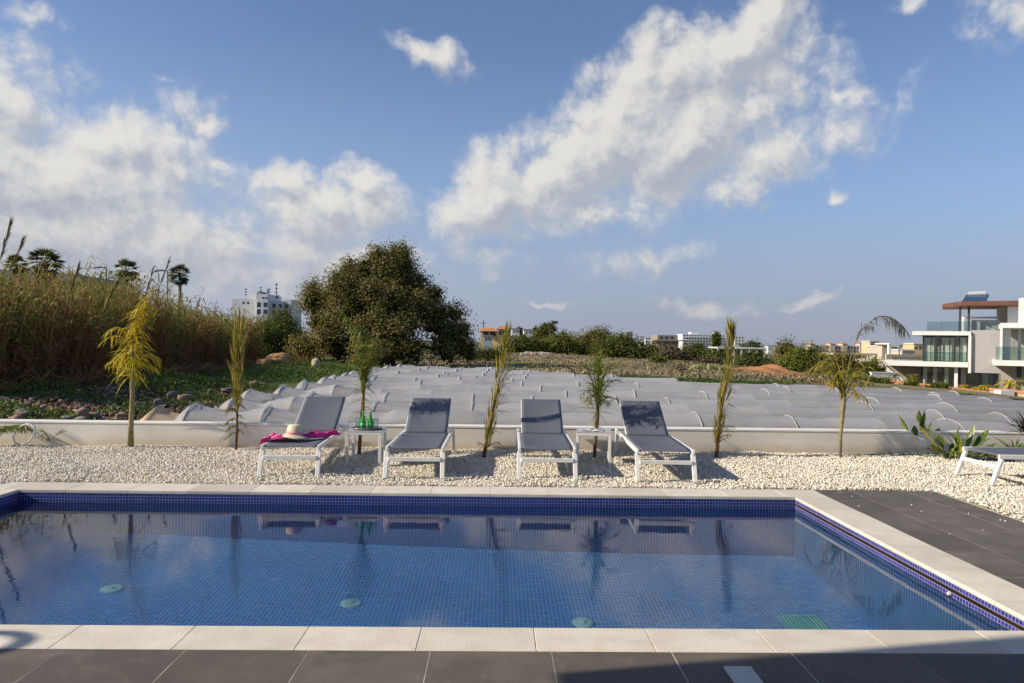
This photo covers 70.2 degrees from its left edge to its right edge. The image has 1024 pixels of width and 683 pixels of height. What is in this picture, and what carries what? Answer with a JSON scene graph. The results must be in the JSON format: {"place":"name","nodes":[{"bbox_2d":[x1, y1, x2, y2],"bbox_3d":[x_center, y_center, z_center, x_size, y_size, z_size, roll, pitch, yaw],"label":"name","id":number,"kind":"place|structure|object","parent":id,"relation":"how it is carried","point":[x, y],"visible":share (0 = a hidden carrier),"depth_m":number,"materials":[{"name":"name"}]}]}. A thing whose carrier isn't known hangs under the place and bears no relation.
{"place":"outdoors","nodes":[
{"label":"outdoors","id":0,"kind":"place"},
{"bbox_2d":[185,361,392,382],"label":"lawn grass","id":1,"kind":"structure","parent":0,"point":[307,370],"depth_m":28.37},
{"bbox_2d":[0,502,1010,630],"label":"pool water","id":2,"kind":"structure","parent":0,"point":[165,564],"depth_m":5.24,"materials":[{"name":"liquid"}]},
{"bbox_2d":[0,490,1023,682],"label":"pool deck","id":3,"kind":"structure","parent":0,"point":[151,666],"depth_m":3.47,"materials":[{"name":"tile"}]},
{"bbox_2d":[724,666,763,682],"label":"white furniture armrest","id":4,"kind":"object","parent":3,"relation":"on","point":[742,674],"visible":1,"depth_m":3.35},
{"bbox_2d":[0,443,1023,521],"bbox_3d":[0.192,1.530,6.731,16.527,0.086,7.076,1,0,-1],"label":"gravel","id":5,"kind":"structure","parent":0,"point":[62,465],"depth_m":8.64,"materials":[{"name":"gravel"}]},
{"bbox_2d":[12,423,35,445],"bbox_3d":[-6.618,1.267,9.852,0.396,0.318,0.134,1,0,25],"label":"garden hose","id":6,"kind":"object","parent":5,"relation":"on","point":[33,426],"visible":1,"depth_m":9.84,"materials":[{"name":"grey"}]},
{"bbox_2d":[0,425,51,442],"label":"palm plant","id":7,"kind":"object","parent":5,"relation":"on","point":[12,428],"visible":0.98,"depth_m":9.91,"materials":[{"name":"green plant"}]},
{"bbox_2d":[98,288,161,446],"bbox_3d":[-5.168,0.357,9.925,0.808,2.201,0.781,1,0,40],"label":"young palm","id":8,"kind":"object","parent":5,"relation":"on","point":[131,364],"visible":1,"depth_m":9.89,"materials":[{"name":"yellow plant"}]},
{"bbox_2d":[223,305,248,449],"bbox_3d":[-3.786,0.481,9.984,0.362,1.993,0.294,1,0,-1],"label":"young palm","id":9,"kind":"object","parent":5,"relation":"on","point":[237,377],"visible":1,"depth_m":9.97,"materials":[{"name":"green plant"}]},
{"bbox_2d":[257,396,349,476],"bbox_3d":[-2.510,1.124,9.026,0.676,0.727,2.130,1,0,-4],"label":"sun lounger","id":10,"kind":"object","parent":5,"relation":"on","point":[322,414],"visible":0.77,"depth_m":9.41,"materials":[{"name":"fabric"}]},
{"bbox_2d":[258,429,339,452],"bbox_3d":[-2.543,1.154,8.595,0.947,0.224,0.354,1,0,-32],"label":"towel","id":11,"kind":"object","parent":10,"relation":"on","point":[311,434],"visible":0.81,"depth_m":8.54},
{"bbox_2d":[282,424,307,438],"bbox_3d":[-2.546,1.055,8.556,0.344,0.165,0.344,4,-6,-1],"label":"straw hat","id":12,"kind":"object","parent":11,"relation":"on","point":[294,431],"visible":0.94,"depth_m":8.47,"materials":[{"name":"beige"}]},
{"bbox_2d":[336,309,386,454],"bbox_3d":[-2.002,0.527,9.673,0.666,1.953,0.606,1,0,28],"label":"young palm","id":13,"kind":"object","parent":5,"relation":"on","point":[365,371],"visible":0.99,"depth_m":9.65,"materials":[{"name":"green plant"}]},
{"bbox_2d":[345,427,386,465],"bbox_3d":[-1.790,1.287,8.966,0.430,0.412,0.430,1,0,-1],"label":"side table","id":14,"kind":"object","parent":5,"relation":"on","point":[353,433],"visible":0.91,"depth_m":8.76,"materials":[{"name":"metal"}]},
{"bbox_2d":[382,398,454,478],"bbox_3d":[-1.094,1.144,9.025,0.676,0.727,2.130,1,0,-1],"label":"sun lounger","id":15,"kind":"object","parent":5,"relation":"on","point":[427,424],"visible":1,"depth_m":9.33,"materials":[{"name":"fabric"}]},
{"bbox_2d":[477,321,519,457],"bbox_3d":[-0.138,0.593,9.595,0.629,1.880,0.308,1,0,-1],"label":"young palm","id":16,"kind":"object","parent":5,"relation":"on","point":[489,430],"visible":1,"depth_m":9.55,"materials":[{"name":"green plant"}]},
{"bbox_2d":[0,419,1023,454],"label":"garden wall","id":17,"kind":"structure","parent":5,"relation":"on","point":[467,436],"depth_m":10.28,"materials":[{"name":"paint"}]},
{"bbox_2d":[5,487,1023,651],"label":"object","id":18,"kind":"object","parent":5,"relation":"on","point":[555,497],"visible":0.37,"depth_m":7.23,"materials":[{"name":"beige tile"}]},
{"bbox_2d":[0,482,1023,653],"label":"pool coping","id":19,"kind":"object","parent":18,"relation":"on","point":[1005,596],"visible":0.91,"depth_m":3.83,"materials":[{"name":"stone"}]},
{"bbox_2d":[516,399,577,479],"bbox_3d":[0.394,1.165,9.085,0.676,0.727,2.130,1,0,0],"label":"sun lounger","id":20,"kind":"object","parent":5,"relation":"on","point":[542,428],"visible":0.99,"depth_m":9.38,"materials":[{"name":"fabric"}]},
{"bbox_2d":[576,428,611,465],"bbox_3d":[1.030,1.327,9.203,0.430,0.412,0.430,1,0,6],"label":"side table","id":21,"kind":"object","parent":5,"relation":"on","point":[607,432],"visible":0.93,"depth_m":9.00,"materials":[{"name":"white metal"}]},
{"bbox_2d":[572,342,622,457],"bbox_3d":[1.140,0.774,9.638,0.736,1.545,0.750,1,0,-1],"label":"young palm","id":22,"kind":"object","parent":5,"relation":"on","point":[597,388],"visible":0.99,"depth_m":9.61,"materials":[{"name":"green plant"}]},
{"bbox_2d":[614,401,697,482],"bbox_3d":[1.730,1.184,9.051,0.676,0.727,2.130,1,0,1],"label":"sun lounger","id":23,"kind":"object","parent":5,"relation":"on","point":[645,427],"visible":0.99,"depth_m":9.34,"materials":[{"name":"fabric"}]},
{"bbox_2d":[712,316,737,456],"bbox_3d":[2.924,0.610,9.829,0.445,1.925,0.256,1,0,-1],"label":"young palm","id":24,"kind":"object","parent":5,"relation":"on","point":[730,332],"visible":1,"depth_m":9.83,"materials":[{"name":"green plant"}]},
{"bbox_2d":[806,316,911,457],"bbox_3d":[4.789,0.618,9.966,1.419,1.958,0.695,1,0,-1],"label":"young palm","id":25,"kind":"object","parent":5,"relation":"on","point":[844,387],"visible":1,"depth_m":9.99,"materials":[{"name":"green plant"}]},
{"bbox_2d":[899,410,940,448],"bbox_3d":[5.842,1.302,10.468,0.793,0.646,0.311,1,0,-15],"label":"broad leaf plant","id":26,"kind":"object","parent":5,"relation":"on","point":[920,418],"visible":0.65,"depth_m":10.45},
{"bbox_2d":[848,452,1023,461],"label":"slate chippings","id":27,"kind":"object","parent":5,"relation":"on","point":[995,458],"visible":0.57,"depth_m":10.18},
{"bbox_2d":[919,424,966,459],"bbox_3d":[5.895,1.376,9.924,0.688,0.499,0.291,1,0,-6],"label":"broad leaf plant","id":28,"kind":"object","parent":5,"relation":"on","point":[951,453],"visible":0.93,"depth_m":9.92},
{"bbox_2d":[940,425,994,459],"bbox_3d":[6.207,1.379,9.874,0.669,0.499,0.398,1,0,-1],"label":"broad leaf plant","id":29,"kind":"object","parent":5,"relation":"on","point":[979,440],"visible":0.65,"depth_m":9.88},
{"bbox_2d":[954,447,1023,485],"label":"sun lounger","id":30,"kind":"object","parent":5,"relation":"on","point":[1011,453],"visible":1,"depth_m":8.42,"materials":[{"name":"white metal"}]},
{"bbox_2d":[1000,412,1023,433],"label":"spiky plant","id":31,"kind":"object","parent":5,"relation":"on","point":[1021,423],"visible":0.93,"depth_m":10.46,"materials":[{"name":"purple plant"}]},
{"bbox_2d":[0,340,1023,418],"bbox_3d":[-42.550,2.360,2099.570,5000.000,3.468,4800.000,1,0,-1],"label":"ground","id":32,"kind":"structure","parent":0,"point":[296,383],"depth_m":43.02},
{"bbox_2d":[0,216,18,297],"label":"flowering reed","id":33,"kind":"object","parent":32,"relation":"on","point":[11,221],"visible":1,"depth_m":13.31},
{"bbox_2d":[0,235,27,324],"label":"flowering reed","id":34,"kind":"object","parent":32,"relation":"on","point":[14,261],"visible":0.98,"depth_m":14.30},
{"bbox_2d":[3,253,29,280],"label":"fan palm","id":35,"kind":"object","parent":32,"relation":"on","point":[10,258],"visible":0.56,"depth_m":73.74,"materials":[{"name":"green plant"}]},
{"bbox_2d":[25,246,67,289],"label":"fan palm","id":36,"kind":"object","parent":32,"relation":"on","point":[36,254],"visible":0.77,"depth_m":57.07,"materials":[{"name":"green plant"}]},
{"bbox_2d":[0,270,133,295],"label":"reeds","id":37,"kind":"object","parent":32,"relation":"on","point":[61,279],"depth_m":108.38,"materials":[{"name":"grey"}]},
{"bbox_2d":[49,261,88,388],"bbox_3d":[-10.314,-0.360,16.901,0.941,3.081,0.384,1,0,-1],"label":"flowering reed","id":38,"kind":"object","parent":32,"relation":"on","point":[76,274],"visible":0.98,"depth_m":16.79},
{"bbox_2d":[71,407,88,418],"bbox_3d":[-7.711,1.311,13.037,0.232,0.256,0.296,1,0,36],"label":"rock","id":39,"kind":"object","parent":32,"relation":"on","point":[83,411],"visible":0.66,"depth_m":12.98,"materials":[{"name":"brown stone"}]},
{"bbox_2d":[86,277,120,384],"bbox_3d":[-10.606,-0.223,18.855,1.016,2.901,0.522,1,0,-1],"label":"flowering reed","id":40,"kind":"object","parent":32,"relation":"on","point":[113,290],"visible":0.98,"depth_m":18.78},
{"bbox_2d":[113,257,138,288],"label":"fan palm","id":41,"kind":"object","parent":32,"relation":"on","point":[126,263],"visible":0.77,"depth_m":80.84,"materials":[{"name":"green plant"}]},
{"bbox_2d":[0,247,267,393],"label":"reed bed","id":42,"kind":"object","parent":32,"relation":"on","point":[29,339],"visible":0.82,"depth_m":22.09,"materials":[{"name":"plant"}]},
{"bbox_2d":[0,382,269,420],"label":"bank clods","id":43,"kind":"object","parent":32,"relation":"on","point":[104,389],"visible":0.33,"depth_m":14.87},
{"bbox_2d":[0,369,279,419],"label":"weeds","id":44,"kind":"object","parent":32,"relation":"on","point":[52,391],"visible":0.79,"depth_m":16.81,"materials":[{"name":"plant"}]},
{"bbox_2d":[0,350,309,395],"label":"cane litter","id":45,"kind":"object","parent":32,"relation":"on","point":[208,366],"visible":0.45,"depth_m":22.18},
{"bbox_2d":[142,256,171,374],"bbox_3d":[-10.607,-0.700,21.762,0.769,3.858,0.500,1,0,-30],"label":"flowering reed","id":46,"kind":"object","parent":32,"relation":"on","point":[169,261],"visible":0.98,"depth_m":21.78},
{"bbox_2d":[140,405,178,420],"bbox_3d":[-5.058,1.233,11.325,1.620,0.488,0.950,1,0,-1],"label":"loose sheet","id":47,"kind":"object","parent":32,"relation":"on","point":[160,413],"visible":0.19,"depth_m":11.12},
{"bbox_2d":[168,263,191,307],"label":"fan palm","id":48,"kind":"object","parent":32,"relation":"on","point":[180,275],"visible":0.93,"depth_m":84.96,"materials":[{"name":"green plant"}]},
{"bbox_2d":[232,283,300,330],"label":"apartment block","id":49,"kind":"structure","parent":32,"relation":"on","point":[259,301],"depth_m":188.68,"materials":[{"name":"grey"}]},
{"bbox_2d":[248,311,286,358],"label":"bush","id":50,"kind":"object","parent":32,"relation":"on","point":[268,349],"visible":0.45,"depth_m":49.18,"materials":[{"name":"green plant"}]},
{"bbox_2d":[264,352,291,363],"bbox_3d":[-10.501,0.896,32.799,1.081,0.823,1.137,1,0,12],"label":"rock","id":51,"kind":"object","parent":32,"relation":"on","point":[279,358],"visible":0.6,"depth_m":32.51,"materials":[{"name":"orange stone"}]},
{"bbox_2d":[258,303,309,361],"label":"bush","id":52,"kind":"object","parent":32,"relation":"on","point":[286,323],"visible":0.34,"depth_m":51.11,"materials":[{"name":"green plant"}]},
{"bbox_2d":[278,236,486,365],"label":"tree","id":53,"kind":"object","parent":32,"relation":"on","point":[364,294],"visible":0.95,"depth_m":42.47,"materials":[{"name":"green plant"}]},
{"bbox_2d":[383,365,500,368],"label":"crop tunnel","id":54,"kind":"structure","parent":32,"relation":"on","point":[389,367],"depth_m":29.85,"materials":[{"name":"grey"}]},
{"bbox_2d":[372,367,542,371],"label":"crop tunnel","id":55,"kind":"structure","parent":32,"relation":"on","point":[439,370],"depth_m":28.13,"materials":[{"name":"grey"}]},
{"bbox_2d":[371,369,572,373],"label":"crop tunnel","id":56,"kind":"structure","parent":32,"relation":"on","point":[465,372],"depth_m":26.46,"materials":[{"name":"grey"}]},
{"bbox_2d":[348,370,619,376],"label":"crop tunnel","id":57,"kind":"structure","parent":32,"relation":"on","point":[525,374],"depth_m":24.76,"materials":[{"name":"grey"}]},
{"bbox_2d":[459,343,513,360],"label":"bush","id":58,"kind":"object","parent":32,"relation":"on","point":[492,353],"visible":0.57,"depth_m":59.55,"materials":[{"name":"green plant"}]},
{"bbox_2d":[482,335,492,349],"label":"shed","id":59,"kind":"structure","parent":32,"relation":"on","point":[487,339],"depth_m":117.94,"materials":[{"name":"grey"}]},
{"bbox_2d":[479,326,519,349],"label":"house","id":60,"kind":"structure","parent":32,"relation":"on","point":[496,338],"depth_m":129.92,"materials":[{"name":"paint"}]},
{"bbox_2d":[341,372,679,381],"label":"crop tunnel","id":61,"kind":"structure","parent":32,"relation":"on","point":[418,376],"depth_m":23.07,"materials":[{"name":"grey"}]},
{"bbox_2d":[493,331,553,353],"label":"bush","id":62,"kind":"object","parent":32,"relation":"on","point":[523,343],"visible":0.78,"depth_m":94.40,"materials":[{"name":"green plant"}]},
{"bbox_2d":[531,320,557,341],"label":"tree","id":63,"kind":"object","parent":32,"relation":"on","point":[542,330],"visible":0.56,"depth_m":149.46,"materials":[{"name":"green plant"}]},
{"bbox_2d":[535,330,586,354],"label":"bush","id":64,"kind":"object","parent":32,"relation":"on","point":[559,344],"visible":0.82,"depth_m":95.26,"materials":[{"name":"green plant"}]},
{"bbox_2d":[566,322,617,354],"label":"round tree","id":65,"kind":"object","parent":32,"relation":"on","point":[591,335],"visible":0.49,"depth_m":97.25,"materials":[{"name":"green plant"}]},
{"bbox_2d":[174,402,1022,430],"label":"crop tunnel","id":66,"kind":"structure","parent":32,"relation":"on","point":[196,412],"depth_m":11.13,"materials":[{"name":"grey"}]},
{"bbox_2d":[586,328,653,359],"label":"bush","id":67,"kind":"object","parent":32,"relation":"on","point":[620,345],"visible":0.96,"depth_m":89.41,"materials":[{"name":"green plant"}]},
{"bbox_2d":[219,395,1023,422],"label":"crop tunnel","id":68,"kind":"structure","parent":32,"relation":"on","point":[294,403],"depth_m":12.87,"materials":[{"name":"grey"}]},
{"bbox_2d":[380,350,874,386],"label":"dry scrub","id":69,"kind":"object","parent":32,"relation":"on","point":[714,372],"visible":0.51,"depth_m":43.42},
{"bbox_2d":[240,389,1023,414],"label":"crop tunnel","id":70,"kind":"structure","parent":32,"relation":"on","point":[263,397],"depth_m":14.60,"materials":[{"name":"grey"}]},
{"bbox_2d":[328,375,960,394],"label":"crop tunnel","id":71,"kind":"structure","parent":32,"relation":"on","point":[351,378],"depth_m":21.44,"materials":[{"name":"grey"}]},
{"bbox_2d":[273,384,1023,407],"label":"crop tunnel","id":72,"kind":"structure","parent":32,"relation":"on","point":[283,391],"depth_m":16.29,"materials":[{"name":"grey"}]},
{"bbox_2d":[642,340,665,356],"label":"bush","id":73,"kind":"object","parent":32,"relation":"on","point":[652,346],"visible":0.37,"depth_m":100.00,"materials":[{"name":"green plant"}]},
{"bbox_2d":[295,379,1023,402],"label":"crop tunnel","id":74,"kind":"structure","parent":32,"relation":"on","point":[304,384],"depth_m":18.03,"materials":[{"name":"grey"}]},
{"bbox_2d":[647,351,676,364],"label":"bush","id":75,"kind":"object","parent":32,"relation":"on","point":[659,357],"visible":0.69,"depth_m":62.05,"materials":[{"name":"green plant"}]},
{"bbox_2d":[317,377,1012,400],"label":"crop tunnel","id":76,"kind":"structure","parent":32,"relation":"on","point":[326,381],"depth_m":19.73,"materials":[{"name":"grey"}]},
{"bbox_2d":[648,342,692,361],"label":"bush","id":77,"kind":"object","parent":32,"relation":"on","point":[670,352],"visible":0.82,"depth_m":91.86,"materials":[{"name":"green plant"}]},
{"bbox_2d":[673,339,712,362],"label":"bush","id":78,"kind":"object","parent":32,"relation":"on","point":[694,348],"visible":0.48,"depth_m":93.66,"materials":[{"name":"green plant"}]},
{"bbox_2d":[690,353,726,363],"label":"bush","id":79,"kind":"object","parent":32,"relation":"on","point":[710,359],"visible":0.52,"depth_m":80.11,"materials":[{"name":"green plant"}]},
{"bbox_2d":[693,344,737,363],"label":"bush","id":80,"kind":"object","parent":32,"relation":"on","point":[716,352],"visible":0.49,"depth_m":87.95,"materials":[{"name":"green plant"}]},
{"bbox_2d":[709,330,722,346],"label":"conifer","id":81,"kind":"object","parent":32,"relation":"on","point":[716,339],"visible":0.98,"depth_m":421.36,"materials":[{"name":"green plant"}]},
{"bbox_2d":[709,347,764,361],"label":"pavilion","id":82,"kind":"structure","parent":32,"relation":"on","point":[740,350],"depth_m":171.38,"materials":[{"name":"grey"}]},
{"bbox_2d":[729,336,769,356],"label":"building","id":83,"kind":"structure","parent":32,"relation":"on","point":[752,343],"depth_m":260.71,"materials":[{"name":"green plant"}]},
{"bbox_2d":[732,346,776,366],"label":"bush","id":84,"kind":"object","parent":32,"relation":"on","point":[750,358],"visible":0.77,"depth_m":92.04,"materials":[{"name":"green plant"}]},
{"bbox_2d":[731,364,804,375],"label":"earth mound","id":85,"kind":"object","parent":32,"relation":"on","point":[773,368],"visible":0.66,"depth_m":53.52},
{"bbox_2d":[765,332,802,364],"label":"round tree","id":86,"kind":"object","parent":32,"relation":"on","point":[786,345],"visible":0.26,"depth_m":105.27,"materials":[{"name":"green plant"}]},
{"bbox_2d":[770,339,831,372],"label":"bush","id":87,"kind":"object","parent":32,"relation":"on","point":[801,358],"visible":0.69,"depth_m":71.99,"materials":[{"name":"green plant"}]},
{"bbox_2d":[805,346,876,374],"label":"bush","id":88,"kind":"object","parent":32,"relation":"on","point":[844,362],"visible":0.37,"depth_m":68.19,"materials":[{"name":"green plant"}]},
{"bbox_2d":[861,341,879,352],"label":"house","id":89,"kind":"structure","parent":32,"relation":"on","point":[863,347],"depth_m":388.34,"materials":[{"name":"grey"}]},
{"bbox_2d":[861,354,891,373],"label":"bush","id":90,"kind":"object","parent":32,"relation":"on","point":[874,362],"visible":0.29,"depth_m":70.23,"materials":[{"name":"green plant"}]},
{"bbox_2d":[865,345,898,358],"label":"house","id":91,"kind":"structure","parent":32,"relation":"on","point":[872,348],"depth_m":246.97,"materials":[{"name":"grey"}]},
{"bbox_2d":[869,372,897,379],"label":"white wall","id":92,"kind":"structure","parent":32,"relation":"on","point":[883,374],"depth_m":66.70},
{"bbox_2d":[855,343,921,367],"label":"terrace house","id":93,"kind":"structure","parent":32,"relation":"on","point":[884,350],"depth_m":83.90,"materials":[{"name":"grey"}]},
{"bbox_2d":[891,349,915,354],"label":"house","id":94,"kind":"structure","parent":32,"relation":"on","point":[905,351],"depth_m":222.51,"materials":[{"name":"grey"}]},
{"bbox_2d":[903,343,922,354],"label":"house","id":95,"kind":"structure","parent":32,"relation":"on","point":[918,347],"depth_m":303.51,"materials":[{"name":"grey"}]},
{"bbox_2d":[899,376,926,386],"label":"bush","id":96,"kind":"object","parent":32,"relation":"on","point":[910,382],"visible":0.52,"depth_m":46.38,"materials":[{"name":"green plant"}]},
{"bbox_2d":[924,381,951,388],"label":"bush","id":97,"kind":"object","parent":32,"relation":"on","point":[944,385],"visible":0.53,"depth_m":44.41,"materials":[{"name":"green plant"}]},
{"bbox_2d":[884,301,1018,390],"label":"villa","id":98,"kind":"object","parent":32,"relation":"on","point":[956,358],"visible":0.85,"depth_m":70.50,"materials":[{"name":"grey"}]},
{"bbox_2d":[962,291,991,300],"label":"solar water heater","id":99,"kind":"object","parent":98,"relation":"on","point":[977,296],"visible":0.85,"depth_m":70.93,"materials":[{"name":"blue"}]},
{"bbox_2d":[889,380,1023,396],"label":"boundary wall","id":100,"kind":"structure","parent":32,"relation":"on","point":[1019,393],"depth_m":49.00,"materials":[{"name":"stone"}]},
{"bbox_2d":[989,378,1023,389],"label":"garden palm","id":101,"kind":"object","parent":32,"relation":"on","point":[1010,385],"visible":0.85,"depth_m":54.56,"materials":[{"name":"yellow plant"}]},
{"bbox_2d":[992,298,1023,390],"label":"villa","id":102,"kind":"object","parent":32,"relation":"on","point":[1010,361],"visible":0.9,"depth_m":64.84,"materials":[{"name":"paint"}]},
{"bbox_2d":[0,0,1023,347],"label":"sky","id":103,"kind":"structure","parent":0,"point":[817,170],"materials":[{"name":"blue"}]},
{"bbox_2d":[14,492,1022,682],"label":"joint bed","id":104,"kind":"object","parent":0,"point":[671,652],"visible":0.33,"depth_m":3.53,"materials":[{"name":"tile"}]},
{"bbox_2d":[311,364,1023,400],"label":"edge grass","id":105,"kind":"structure","parent":0,"point":[691,379],"depth_m":30.41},
{"bbox_2d":[647,335,694,350],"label":"concrete building","id":106,"kind":"structure","parent":0,"point":[671,339],"depth_m":233.03,"materials":[{"name":"grey"}]},
{"bbox_2d":[687,363,731,371],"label":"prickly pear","id":107,"kind":"object","parent":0,"point":[717,367],"visible":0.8,"depth_m":47.91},
{"bbox_2d":[677,332,744,349],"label":"hotel","id":108,"kind":"structure","parent":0,"point":[696,336],"depth_m":563.01,"materials":[{"name":"grey"}]},
{"bbox_2d":[802,342,883,352],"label":"hotel","id":109,"kind":"structure","parent":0,"point":[834,347],"depth_m":484.33,"materials":[{"name":"brown"}]},
{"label":"pool floor","id":110,"kind":"structure","parent":0,"visible":0},
{"bbox_2d":[0,492,1023,630],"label":"pool wall","id":111,"kind":"structure","parent":110,"relation":"on","point":[383,500],"depth_m":7.26,"materials":[{"name":"tile"}]},
{"bbox_2d":[797,505,1023,630],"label":"pool cover slot","id":112,"kind":"object","parent":111,"relation":"attached to","point":[1001,617],"visible":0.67,"depth_m":5.14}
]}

